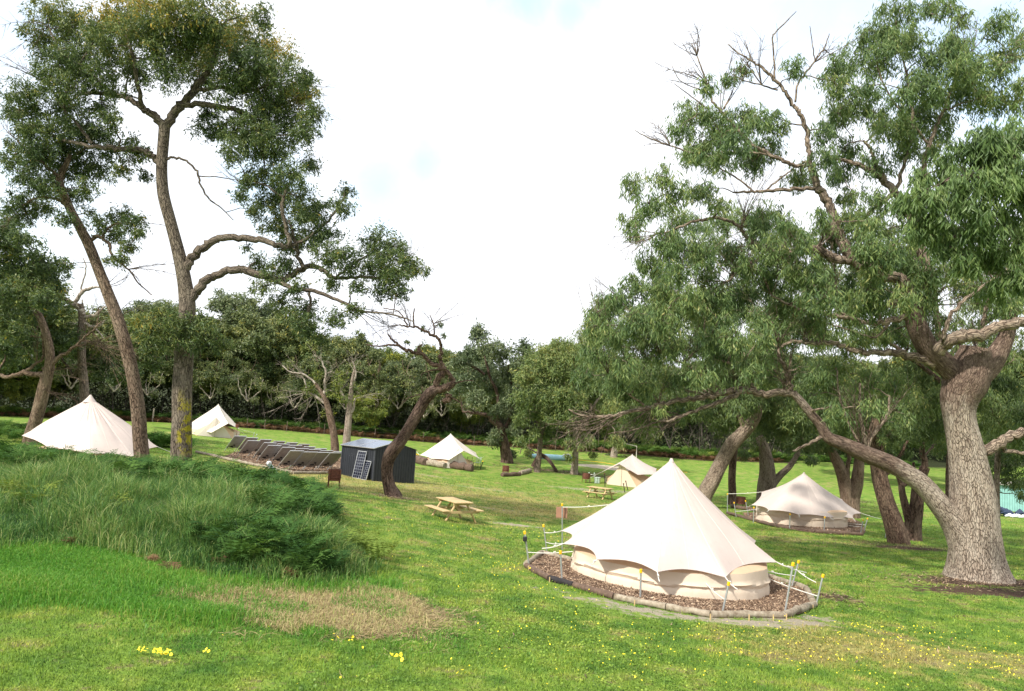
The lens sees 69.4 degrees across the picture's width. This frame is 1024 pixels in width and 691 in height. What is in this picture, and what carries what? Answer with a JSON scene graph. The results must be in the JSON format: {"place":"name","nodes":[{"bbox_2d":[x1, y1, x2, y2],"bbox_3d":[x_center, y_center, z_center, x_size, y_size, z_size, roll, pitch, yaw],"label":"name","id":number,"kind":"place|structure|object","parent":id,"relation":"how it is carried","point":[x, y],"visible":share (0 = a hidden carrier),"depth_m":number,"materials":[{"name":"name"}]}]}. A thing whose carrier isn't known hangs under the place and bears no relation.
{"place":"outdoors","nodes":[
{"label":"outdoors","id":0,"kind":"place"},
{"bbox_2d":[0,440,395,586],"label":"long grass","id":1,"kind":"structure","parent":0,"point":[151,518],"depth_m":15.33,"materials":[{"name":"green plant"}]},
{"bbox_2d":[0,381,1023,690],"bbox_3d":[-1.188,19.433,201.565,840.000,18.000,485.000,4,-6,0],"label":"ground","id":2,"kind":"structure","parent":0,"point":[694,471],"depth_m":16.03,"materials":[{"name":"green plant"}]},
{"bbox_2d":[0,369,41,404],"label":"eucalyptus tree","id":3,"kind":"object","parent":2,"relation":"on","point":[14,390],"visible":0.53,"depth_m":83.53,"materials":[{"name":"green plant"}]},
{"bbox_2d":[0,272,88,378],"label":"eucalyptus tree","id":4,"kind":"object","parent":2,"relation":"on","point":[64,337],"visible":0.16,"depth_m":45.87,"materials":[{"name":"green plant"}]},
{"bbox_2d":[49,382,78,400],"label":"eucalyptus tree","id":5,"kind":"object","parent":2,"relation":"on","point":[61,388],"visible":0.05,"depth_m":92.36,"materials":[{"name":"green plant"}]},
{"bbox_2d":[52,354,91,391],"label":"bare tree","id":6,"kind":"object","parent":2,"relation":"on","point":[56,377],"visible":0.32,"depth_m":84.40,"materials":[{"name":"green plant"}]},
{"bbox_2d":[0,209,154,444],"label":"eucalyptus tree","id":7,"kind":"object","parent":2,"relation":"on","point":[20,293],"visible":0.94,"depth_m":39.71,"materials":[{"name":"green plant"}]},
{"bbox_2d":[37,304,133,383],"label":"eucalyptus tree","id":8,"kind":"object","parent":2,"relation":"on","point":[108,330],"visible":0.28,"depth_m":52.20,"materials":[{"name":"green plant"}]},
{"bbox_2d":[46,258,125,403],"bbox_3d":[-28.531,0.240,47.906,6.427,11.936,2.294,2,-6,13],"label":"dead tree","id":9,"kind":"object","parent":2,"relation":"on","point":[81,356],"visible":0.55,"depth_m":47.85,"materials":[{"name":"brown plant"}]},
{"bbox_2d":[0,107,187,457],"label":"eucalyptus tree","id":10,"kind":"object","parent":2,"relation":"on","point":[41,157],"visible":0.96,"depth_m":26.83,"materials":[{"name":"green plant"}]},
{"bbox_2d":[22,395,169,456],"bbox_3d":[-18.511,3.708,32.818,6.363,3.003,7.855,4,-6,0],"label":"bell tent","id":11,"kind":"object","parent":2,"relation":"on","point":[89,422],"visible":0.61,"depth_m":30.64,"materials":[{"name":"fabric"}]},
{"bbox_2d":[84,303,169,371],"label":"eucalyptus tree","id":12,"kind":"object","parent":2,"relation":"on","point":[146,309],"visible":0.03,"depth_m":94.39,"materials":[{"name":"green plant"}]},
{"bbox_2d":[90,308,168,386],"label":"eucalyptus tree","id":13,"kind":"object","parent":2,"relation":"on","point":[153,366],"visible":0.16,"depth_m":69.61,"materials":[{"name":"green plant"}]},
{"bbox_2d":[126,365,165,398],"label":"bare tree","id":14,"kind":"object","parent":2,"relation":"on","point":[160,378],"visible":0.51,"depth_m":91.67,"materials":[{"name":"green plant"}]},
{"bbox_2d":[123,299,178,317],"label":"eucalyptus tree","id":15,"kind":"object","parent":2,"relation":"on","point":[151,304],"visible":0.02,"depth_m":99.06,"materials":[{"name":"green plant"}]},
{"bbox_2d":[148,429,198,447],"bbox_3d":[-23.348,6.200,49.197,4.803,1.314,3.282,6,-6,-22],"label":"fern clump","id":16,"kind":"object","parent":2,"relation":"on","point":[162,439],"visible":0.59,"depth_m":48.60,"materials":[{"name":"green plant"}]},
{"bbox_2d":[158,315,236,398],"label":"eucalyptus tree","id":17,"kind":"object","parent":2,"relation":"on","point":[211,359],"visible":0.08,"depth_m":97.19,"materials":[{"name":"green plant"}]},
{"bbox_2d":[0,437,400,575],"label":"bracken","id":18,"kind":"object","parent":2,"relation":"on","point":[238,547],"visible":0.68,"depth_m":17.53,"materials":[{"name":"green plant"}]},
{"bbox_2d":[194,363,235,401],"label":"bare tree","id":19,"kind":"object","parent":2,"relation":"on","point":[219,389],"visible":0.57,"depth_m":93.57,"materials":[{"name":"green plant"}]},
{"bbox_2d":[202,351,233,381],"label":"slender tree","id":20,"kind":"object","parent":2,"relation":"on","point":[212,365],"visible":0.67,"depth_m":92.82,"materials":[{"name":"green plant"}]},
{"bbox_2d":[0,0,438,460],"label":"eucalyptus tree","id":21,"kind":"object","parent":2,"relation":"on","point":[210,39],"visible":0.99,"depth_m":25.63,"materials":[{"name":"green plant"}]},
{"bbox_2d":[192,404,248,437],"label":"bell tent","id":22,"kind":"object","parent":2,"relation":"on","point":[214,421],"visible":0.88,"depth_m":66.71,"materials":[{"name":"white fabric"}]},
{"bbox_2d":[198,418,230,437],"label":"door","id":23,"kind":"structure","parent":22,"relation":"in","point":[221,432],"depth_m":66.11,"materials":[{"name":"fabric"}]},
{"bbox_2d":[211,358,236,387],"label":"slender tree","id":24,"kind":"object","parent":2,"relation":"on","point":[223,380],"visible":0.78,"depth_m":92.89,"materials":[{"name":"green plant"}]},
{"bbox_2d":[204,288,285,354],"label":"eucalyptus tree","id":25,"kind":"object","parent":2,"relation":"on","point":[225,305],"visible":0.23,"depth_m":100.66,"materials":[{"name":"green plant"}]},
{"bbox_2d":[224,366,266,404],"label":"bare tree","id":26,"kind":"object","parent":2,"relation":"on","point":[242,389],"visible":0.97,"depth_m":92.67,"materials":[{"name":"green plant"}]},
{"bbox_2d":[231,350,262,382],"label":"slender tree","id":27,"kind":"object","parent":2,"relation":"on","point":[241,364],"visible":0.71,"depth_m":94.44,"materials":[{"name":"green plant"}]},
{"bbox_2d":[207,302,311,373],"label":"eucalyptus tree","id":28,"kind":"object","parent":2,"relation":"on","point":[250,327],"visible":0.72,"depth_m":96.03,"materials":[{"name":"green plant"}]},
{"bbox_2d":[240,379,285,407],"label":"eucalyptus tree","id":29,"kind":"object","parent":2,"relation":"on","point":[265,398],"visible":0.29,"depth_m":99.19,"materials":[{"name":"green plant"}]},
{"bbox_2d":[255,375,292,407],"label":"bare tree","id":30,"kind":"object","parent":2,"relation":"on","point":[276,381],"visible":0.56,"depth_m":95.70,"materials":[{"name":"green plant"}]},
{"bbox_2d":[244,317,317,385],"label":"eucalyptus tree","id":31,"kind":"object","parent":2,"relation":"on","point":[265,374],"visible":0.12,"depth_m":96.82,"materials":[{"name":"green plant"}]},
{"bbox_2d":[226,451,340,471],"bbox_3d":[-15.844,8.095,53.092,7.825,0.593,25.087,5,-6,-11],"label":"mulch bed","id":32,"kind":"object","parent":2,"relation":"on","point":[335,466],"visible":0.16,"depth_m":47.19,"materials":[{"name":"brown wood"}]},
{"bbox_2d":[256,445,280,461],"bbox_3d":[-15.240,6.767,46.121,1.522,1.199,0.934,-2,-8,44],"label":"solar panel","id":33,"kind":"object","parent":32,"relation":"on","point":[269,451],"visible":0.96,"depth_m":46.02,"materials":[{"name":"glass"}]},
{"bbox_2d":[278,450,303,467],"bbox_3d":[-12.852,6.609,42.661,1.522,1.199,0.934,-2,-8,44],"label":"solar panel","id":34,"kind":"object","parent":32,"relation":"on","point":[291,457],"visible":0.97,"depth_m":42.56,"materials":[{"name":"glass"}]},
{"bbox_2d":[291,452,317,468],"bbox_3d":[-12.201,6.757,43.225,1.522,1.199,0.934,-2,-8,44],"label":"solar panel","id":35,"kind":"object","parent":32,"relation":"on","point":[305,459],"visible":0.98,"depth_m":43.13,"materials":[{"name":"glass"}]},
{"bbox_2d":[305,452,329,469],"bbox_3d":[-11.761,6.935,44.283,1.522,1.199,0.934,-2,-8,44],"label":"solar panel","id":36,"kind":"object","parent":32,"relation":"on","point":[318,459],"visible":0.82,"depth_m":44.22,"materials":[{"name":"glass"}]},
{"bbox_2d":[317,453,340,469],"bbox_3d":[-11.290,7.146,45.543,1.522,1.199,0.934,-2,-8,44],"label":"solar panel","id":37,"kind":"object","parent":32,"relation":"on","point":[330,459],"visible":0.88,"depth_m":45.46,"materials":[{"name":"glass"}]},
{"bbox_2d":[274,377,312,410],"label":"bare tree","id":38,"kind":"object","parent":2,"relation":"on","point":[289,386],"visible":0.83,"depth_m":92.45,"materials":[{"name":"green plant"}]},
{"bbox_2d":[280,345,311,381],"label":"slender tree","id":39,"kind":"object","parent":2,"relation":"on","point":[289,349],"visible":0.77,"depth_m":93.57,"materials":[{"name":"green plant"}]},
{"bbox_2d":[162,577,435,640],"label":"green tufts","id":40,"kind":"object","parent":2,"relation":"on","point":[311,631],"visible":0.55,"depth_m":11.44,"materials":[{"name":"green plant"}]},
{"bbox_2d":[267,344,346,459],"bbox_3d":[-15.660,3.902,56.043,6.415,9.727,3.350,4,-6,0],"label":"eucalyptus tree","id":41,"kind":"object","parent":2,"relation":"on","point":[324,400],"visible":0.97,"depth_m":55.83,"materials":[{"name":"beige plant"}]},
{"bbox_2d":[287,377,332,409],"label":"bare tree","id":42,"kind":"object","parent":2,"relation":"on","point":[322,388],"visible":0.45,"depth_m":93.81,"materials":[{"name":"green plant"}]},
{"bbox_2d":[277,335,349,389],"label":"eucalyptus tree","id":43,"kind":"object","parent":2,"relation":"on","point":[304,347],"visible":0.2,"depth_m":96.77,"materials":[{"name":"green plant"}]},
{"bbox_2d":[303,343,336,380],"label":"slender tree","id":44,"kind":"object","parent":2,"relation":"on","point":[329,359],"visible":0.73,"depth_m":92.98,"materials":[{"name":"green plant"}]},
{"bbox_2d":[0,537,646,679],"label":"lush grass","id":45,"kind":"structure","parent":2,"relation":"on","point":[92,575],"depth_m":11.47,"materials":[{"name":"green plant"}]},
{"bbox_2d":[146,576,503,677],"bbox_3d":[-2.775,4.158,12.029,6.085,0.420,5.440,-2,-8,42],"label":"cut straw","id":46,"kind":"object","parent":2,"relation":"on","point":[344,617],"visible":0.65,"depth_m":11.38,"materials":[{"name":"beige plant"}]},
{"bbox_2d":[330,346,355,385],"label":"slender tree","id":47,"kind":"object","parent":2,"relation":"on","point":[344,366],"visible":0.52,"depth_m":93.71,"materials":[{"name":"green plant"}]},
{"bbox_2d":[319,329,383,385],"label":"eucalyptus tree","id":48,"kind":"object","parent":2,"relation":"on","point":[354,345],"visible":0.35,"depth_m":97.52,"materials":[{"name":"green plant"}]},
{"bbox_2d":[329,348,384,443],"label":"eucalyptus tree","id":49,"kind":"object","parent":2,"relation":"on","point":[348,400],"visible":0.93,"depth_m":55.82,"materials":[{"name":"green plant"}]},
{"bbox_2d":[345,366,372,394],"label":"slender tree","id":50,"kind":"object","parent":2,"relation":"on","point":[365,383],"visible":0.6,"depth_m":93.08,"materials":[{"name":"green plant"}]},
{"bbox_2d":[352,451,366,478],"bbox_3d":[-8.888,6.953,43.099,0.834,1.615,0.046,-2,-18,42],"label":"solar panel","id":51,"kind":"object","parent":2,"relation":"on","point":[359,464],"visible":1,"depth_m":43.08,"materials":[{"name":"glass"}]},
{"bbox_2d":[345,347,384,383],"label":"slender tree","id":52,"kind":"object","parent":2,"relation":"on","point":[362,372],"visible":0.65,"depth_m":93.80,"materials":[{"name":"green plant"}]},
{"bbox_2d":[345,389,390,427],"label":"eucalyptus tree","id":53,"kind":"object","parent":2,"relation":"on","point":[377,413],"visible":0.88,"depth_m":90.92,"materials":[{"name":"green plant"}]},
{"bbox_2d":[340,438,415,483],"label":"garden shed","id":54,"kind":"structure","parent":2,"relation":"on","point":[403,465],"depth_m":43.98,"materials":[{"name":"grey metal"}]},
{"bbox_2d":[363,350,394,386],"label":"slender tree","id":55,"kind":"object","parent":2,"relation":"on","point":[384,374],"visible":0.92,"depth_m":92.96,"materials":[{"name":"green plant"}]},
{"bbox_2d":[362,378,399,416],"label":"tree","id":56,"kind":"object","parent":2,"relation":"on","point":[379,389],"visible":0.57,"depth_m":92.75,"materials":[{"name":"green plant"}]},
{"bbox_2d":[378,367,403,396],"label":"slender tree","id":57,"kind":"object","parent":2,"relation":"on","point":[389,385],"visible":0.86,"depth_m":92.98,"materials":[{"name":"green plant"}]},
{"bbox_2d":[0,410,782,578],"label":"dead bracken","id":58,"kind":"object","parent":2,"relation":"on","point":[390,435],"visible":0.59,"depth_m":91.89,"materials":[{"name":"brown plant"}]},
{"bbox_2d":[361,350,423,417],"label":"eucalyptus tree","id":59,"kind":"object","parent":2,"relation":"on","point":[398,357],"visible":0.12,"depth_m":99.48,"materials":[{"name":"green plant"}]},
{"bbox_2d":[372,357,427,403],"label":"eucalyptus tree","id":60,"kind":"object","parent":2,"relation":"on","point":[416,364],"visible":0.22,"depth_m":99.56,"materials":[{"name":"green plant"}]},
{"bbox_2d":[382,369,421,411],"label":"tree","id":61,"kind":"object","parent":2,"relation":"on","point":[409,383],"visible":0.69,"depth_m":93.80,"materials":[{"name":"green plant"}]},
{"bbox_2d":[390,352,419,387],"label":"slender tree","id":62,"kind":"object","parent":2,"relation":"on","point":[415,372],"visible":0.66,"depth_m":94.56,"materials":[{"name":"green plant"}]},
{"bbox_2d":[364,288,473,496],"bbox_3d":[-4.729,2.205,34.872,5.766,10.724,2.900,4,-6,0],"label":"gnarled tree","id":63,"kind":"object","parent":2,"relation":"on","point":[395,447],"visible":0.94,"depth_m":34.85,"materials":[{"name":"brown plant"}]},
{"bbox_2d":[411,385,444,419],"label":"bare tree","id":64,"kind":"object","parent":2,"relation":"on","point":[427,409],"visible":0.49,"depth_m":93.20,"materials":[{"name":"green plant"}]},
{"bbox_2d":[412,337,456,363],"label":"eucalyptus tree","id":65,"kind":"object","parent":2,"relation":"on","point":[426,349],"visible":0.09,"depth_m":112.15,"materials":[{"name":"green plant"}]},
{"bbox_2d":[420,352,450,385],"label":"slender tree","id":66,"kind":"object","parent":2,"relation":"on","point":[431,356],"visible":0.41,"depth_m":98.03,"materials":[{"name":"green plant"}]},
{"bbox_2d":[429,384,464,418],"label":"bare tree","id":67,"kind":"object","parent":2,"relation":"on","point":[452,403],"visible":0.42,"depth_m":94.44,"materials":[{"name":"green plant"}]},
{"bbox_2d":[421,433,482,467],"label":"bell tent","id":68,"kind":"object","parent":2,"relation":"on","point":[449,449],"visible":0.8,"depth_m":65.70,"materials":[{"name":"white fabric"}]},
{"bbox_2d":[424,497,483,522],"bbox_3d":[-2.244,6.332,28.415,1.683,0.799,1.800,7,-7,-30],"label":"picnic table","id":69,"kind":"object","parent":2,"relation":"on","point":[459,504],"visible":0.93,"depth_m":28.11,"materials":[{"name":"brown wood"}]},
{"bbox_2d":[0,404,920,467],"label":"fern understorey","id":70,"kind":"object","parent":2,"relation":"on","point":[9,428],"visible":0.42,"depth_m":95.76,"materials":[{"name":"green plant"}]},
{"bbox_2d":[449,461,473,471],"bbox_3d":[-4.447,10.535,64.446,2.293,0.874,0.743,1,-6,24],"label":"log","id":71,"kind":"object","parent":2,"relation":"on","point":[464,466],"visible":0.94,"depth_m":64.15,"materials":[{"name":"brown wood"}]},
{"bbox_2d":[446,391,492,428],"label":"eucalyptus tree","id":72,"kind":"object","parent":2,"relation":"on","point":[457,415],"visible":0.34,"depth_m":99.15,"materials":[{"name":"green plant"}]},
{"bbox_2d":[446,317,537,463],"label":"eucalyptus tree","id":73,"kind":"object","parent":2,"relation":"on","point":[479,334],"visible":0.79,"depth_m":75.10,"materials":[{"name":"green plant"}]},
{"bbox_2d":[0,379,1001,460],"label":"scrub","id":74,"kind":"object","parent":2,"relation":"on","point":[314,414],"visible":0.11,"depth_m":106.74,"materials":[{"name":"green plant"}]},
{"bbox_2d":[224,451,863,611],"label":"wood chips","id":75,"kind":"object","parent":2,"relation":"on","point":[655,597],"visible":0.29,"depth_m":17.47,"materials":[{"name":"brown wood"}]},
{"bbox_2d":[506,337,587,472],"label":"eucalyptus tree","id":76,"kind":"object","parent":2,"relation":"on","point":[527,377],"visible":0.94,"depth_m":68.12,"materials":[{"name":"green plant"}]},
{"bbox_2d":[137,513,1023,688],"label":"yellow flowers","id":77,"kind":"object","parent":2,"relation":"on","point":[159,650],"visible":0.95,"depth_m":11.76,"materials":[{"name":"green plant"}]},
{"bbox_2d":[572,582,614,598],"bbox_3d":[1.775,5.331,16.086,0.156,0.169,1.142,9,-8,-42],"label":"edging log","id":78,"kind":"object","parent":2,"relation":"on","point":[601,592],"visible":0.96,"depth_m":16.01,"materials":[{"name":"brown wood"}]},
{"bbox_2d":[534,298,656,474],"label":"eucalyptus tree","id":79,"kind":"object","parent":2,"relation":"on","point":[594,398],"visible":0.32,"depth_m":69.89,"materials":[{"name":"green plant"}]},
{"bbox_2d":[590,454,655,487],"bbox_3d":[10.044,10.977,65.429,7.465,2.737,4.726,8,-8,-39],"label":"bell tent","id":80,"kind":"object","parent":2,"relation":"on","point":[634,476],"visible":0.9,"depth_m":63.89,"materials":[{"name":"fabric"}]},
{"bbox_2d":[607,465,635,487],"bbox_3d":[9.437,11.137,63.575,2.760,1.933,0.166,0,-7,28],"label":"door","id":81,"kind":"structure","parent":80,"relation":"in","point":[621,475],"depth_m":63.53,"materials":[{"name":"beige fabric"}]},
{"bbox_2d":[596,390,663,456],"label":"eucalyptus tree","id":82,"kind":"object","parent":2,"relation":"on","point":[613,452],"visible":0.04,"depth_m":91.63,"materials":[{"name":"green plant"}]},
{"bbox_2d":[249,463,1023,687],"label":"leaf litter","id":83,"kind":"object","parent":2,"relation":"on","point":[833,594],"visible":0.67,"depth_m":22.14,"materials":[{"name":"brown plant"}]},
{"bbox_2d":[613,593,666,609],"bbox_3d":[2.660,5.327,15.383,1.131,0.162,0.164,0,-7,31],"label":"edging log","id":84,"kind":"object","parent":2,"relation":"on","point":[644,602],"visible":1,"depth_m":15.32,"materials":[{"name":"beige wood"}]},
{"bbox_2d":[531,555,809,616],"bbox_3d":[4.011,6.024,19.007,7.319,0.521,8.621,4,-6,0],"label":"mulch bed","id":85,"kind":"object","parent":2,"relation":"on","point":[729,608],"visible":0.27,"depth_m":17.11,"materials":[{"name":"brown wood"}]},
{"bbox_2d":[528,458,816,600],"bbox_3d":[3.876,4.549,19.081,7.491,3.267,6.723,1,-6,21],"label":"bell tent","id":86,"kind":"object","parent":85,"relation":"on","point":[670,527],"visible":1,"depth_m":17.74,"materials":[{"name":"fabric"}]},
{"bbox_2d":[666,603,709,616],"bbox_3d":[3.543,5.337,14.883,0.879,0.164,0.153,0,-7,28],"label":"edging log","id":87,"kind":"object","parent":2,"relation":"on","point":[688,610],"visible":0.93,"depth_m":14.84,"materials":[{"name":"beige wood"}]},
{"bbox_2d":[588,283,844,500],"bbox_3d":[13.198,2.851,49.719,17.196,16.440,9.734,4,-6,0],"label":"eucalyptus tree","id":88,"kind":"object","parent":2,"relation":"on","point":[772,417],"visible":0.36,"depth_m":49.57,"materials":[{"name":"green plant"}]},
{"bbox_2d":[704,396,757,504],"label":"eucalyptus tree","id":89,"kind":"object","parent":2,"relation":"on","point":[732,481],"visible":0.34,"depth_m":53.75,"materials":[{"name":"green plant"}]},
{"bbox_2d":[710,610,784,617],"bbox_3d":[4.761,5.448,14.981,1.760,0.217,0.172,6,-6,-20],"label":"edging log","id":90,"kind":"object","parent":2,"relation":"on","point":[736,614],"visible":0.94,"depth_m":14.91,"materials":[{"name":"beige wood"}]},
{"bbox_2d":[728,416,821,500],"bbox_3d":[20.750,8.361,58.398,7.780,8.282,7.751,4,-6,0],"label":"eucalyptus tree","id":91,"kind":"object","parent":2,"relation":"on","point":[769,478],"visible":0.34,"depth_m":57.74,"materials":[{"name":"brown plant"}]},
{"bbox_2d":[543,0,1023,583],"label":"eucalyptus tree","id":92,"kind":"object","parent":2,"relation":"on","point":[967,512],"visible":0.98,"depth_m":22.62,"materials":[{"name":"green plant"}]},
{"bbox_2d":[782,601,817,617],"bbox_3d":[6.321,5.795,16.237,0.186,0.306,2.461,-1,-7,36],"label":"edging log","id":93,"kind":"object","parent":2,"relation":"on","point":[802,608],"visible":0.94,"depth_m":16.08,"materials":[{"name":"beige wood"}]},
{"bbox_2d":[743,512,865,534],"bbox_3d":[17.392,10.504,44.609,6.990,0.423,15.600,1,-6,22],"label":"mulch bed","id":94,"kind":"object","parent":2,"relation":"on","point":[850,530],"visible":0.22,"depth_m":40.41,"materials":[{"name":"brown wood"}]},
{"bbox_2d":[733,472,880,527],"bbox_3d":[16.853,8.849,42.899,8.640,3.000,6.514,1,-6,20],"label":"bell tent","id":95,"kind":"object","parent":2,"relation":"on","point":[803,499],"visible":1,"depth_m":41.39,"materials":[{"name":"fabric"}]},
{"bbox_2d":[781,381,885,518],"bbox_3d":[21.707,6.847,48.338,7.643,9.327,5.918,4,-6,0],"label":"eucalyptus tree","id":96,"kind":"object","parent":2,"relation":"on","point":[850,490],"visible":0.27,"depth_m":49.67,"materials":[{"name":"beige plant"}]},
{"bbox_2d":[841,359,906,400],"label":"eucalyptus tree","id":97,"kind":"object","parent":2,"relation":"on","point":[868,363],"visible":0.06,"depth_m":129.62,"materials":[{"name":"green plant"}]},
{"bbox_2d":[823,376,943,544],"bbox_3d":[17.443,5.493,34.324,5.414,8.038,6.123,5,-6,-17],"label":"eucalyptus tree","id":98,"kind":"object","parent":2,"relation":"on","point":[894,526],"visible":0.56,"depth_m":34.62,"materials":[{"name":"green plant"}]},
{"bbox_2d":[790,220,1023,496],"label":"eucalyptus tree","id":99,"kind":"object","parent":2,"relation":"on","point":[1006,389],"visible":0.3,"depth_m":33.71,"materials":[{"name":"green plant"}]},
{"bbox_2d":[884,391,946,540],"bbox_3d":[20.774,6.426,37.694,3.545,8.067,7.927,-2,-8,41],"label":"eucalyptus tree","id":100,"kind":"object","parent":2,"relation":"on","point":[913,510],"visible":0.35,"depth_m":36.76,"materials":[{"name":"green plant"}]},
{"bbox_2d":[886,103,1023,309],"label":"eucalyptus tree","id":101,"kind":"object","parent":2,"relation":"on","point":[991,174],"visible":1,"depth_m":14.43,"materials":[{"name":"green plant"}]},
{"bbox_2d":[981,413,1023,509],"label":"eucalyptus tree","id":102,"kind":"object","parent":2,"relation":"on","point":[998,470],"visible":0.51,"depth_m":41.85,"materials":[{"name":"green plant"}]},
{"bbox_2d":[1000,482,1023,511],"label":"storage shed","id":103,"kind":"structure","parent":2,"relation":"on","point":[1008,501],"depth_m":61.56,"materials":[{"name":"teal metal"}]},
{"bbox_2d":[0,0,1023,368],"label":"sky","id":104,"kind":"structure","parent":0,"point":[500,136],"materials":[{"name":"white"}]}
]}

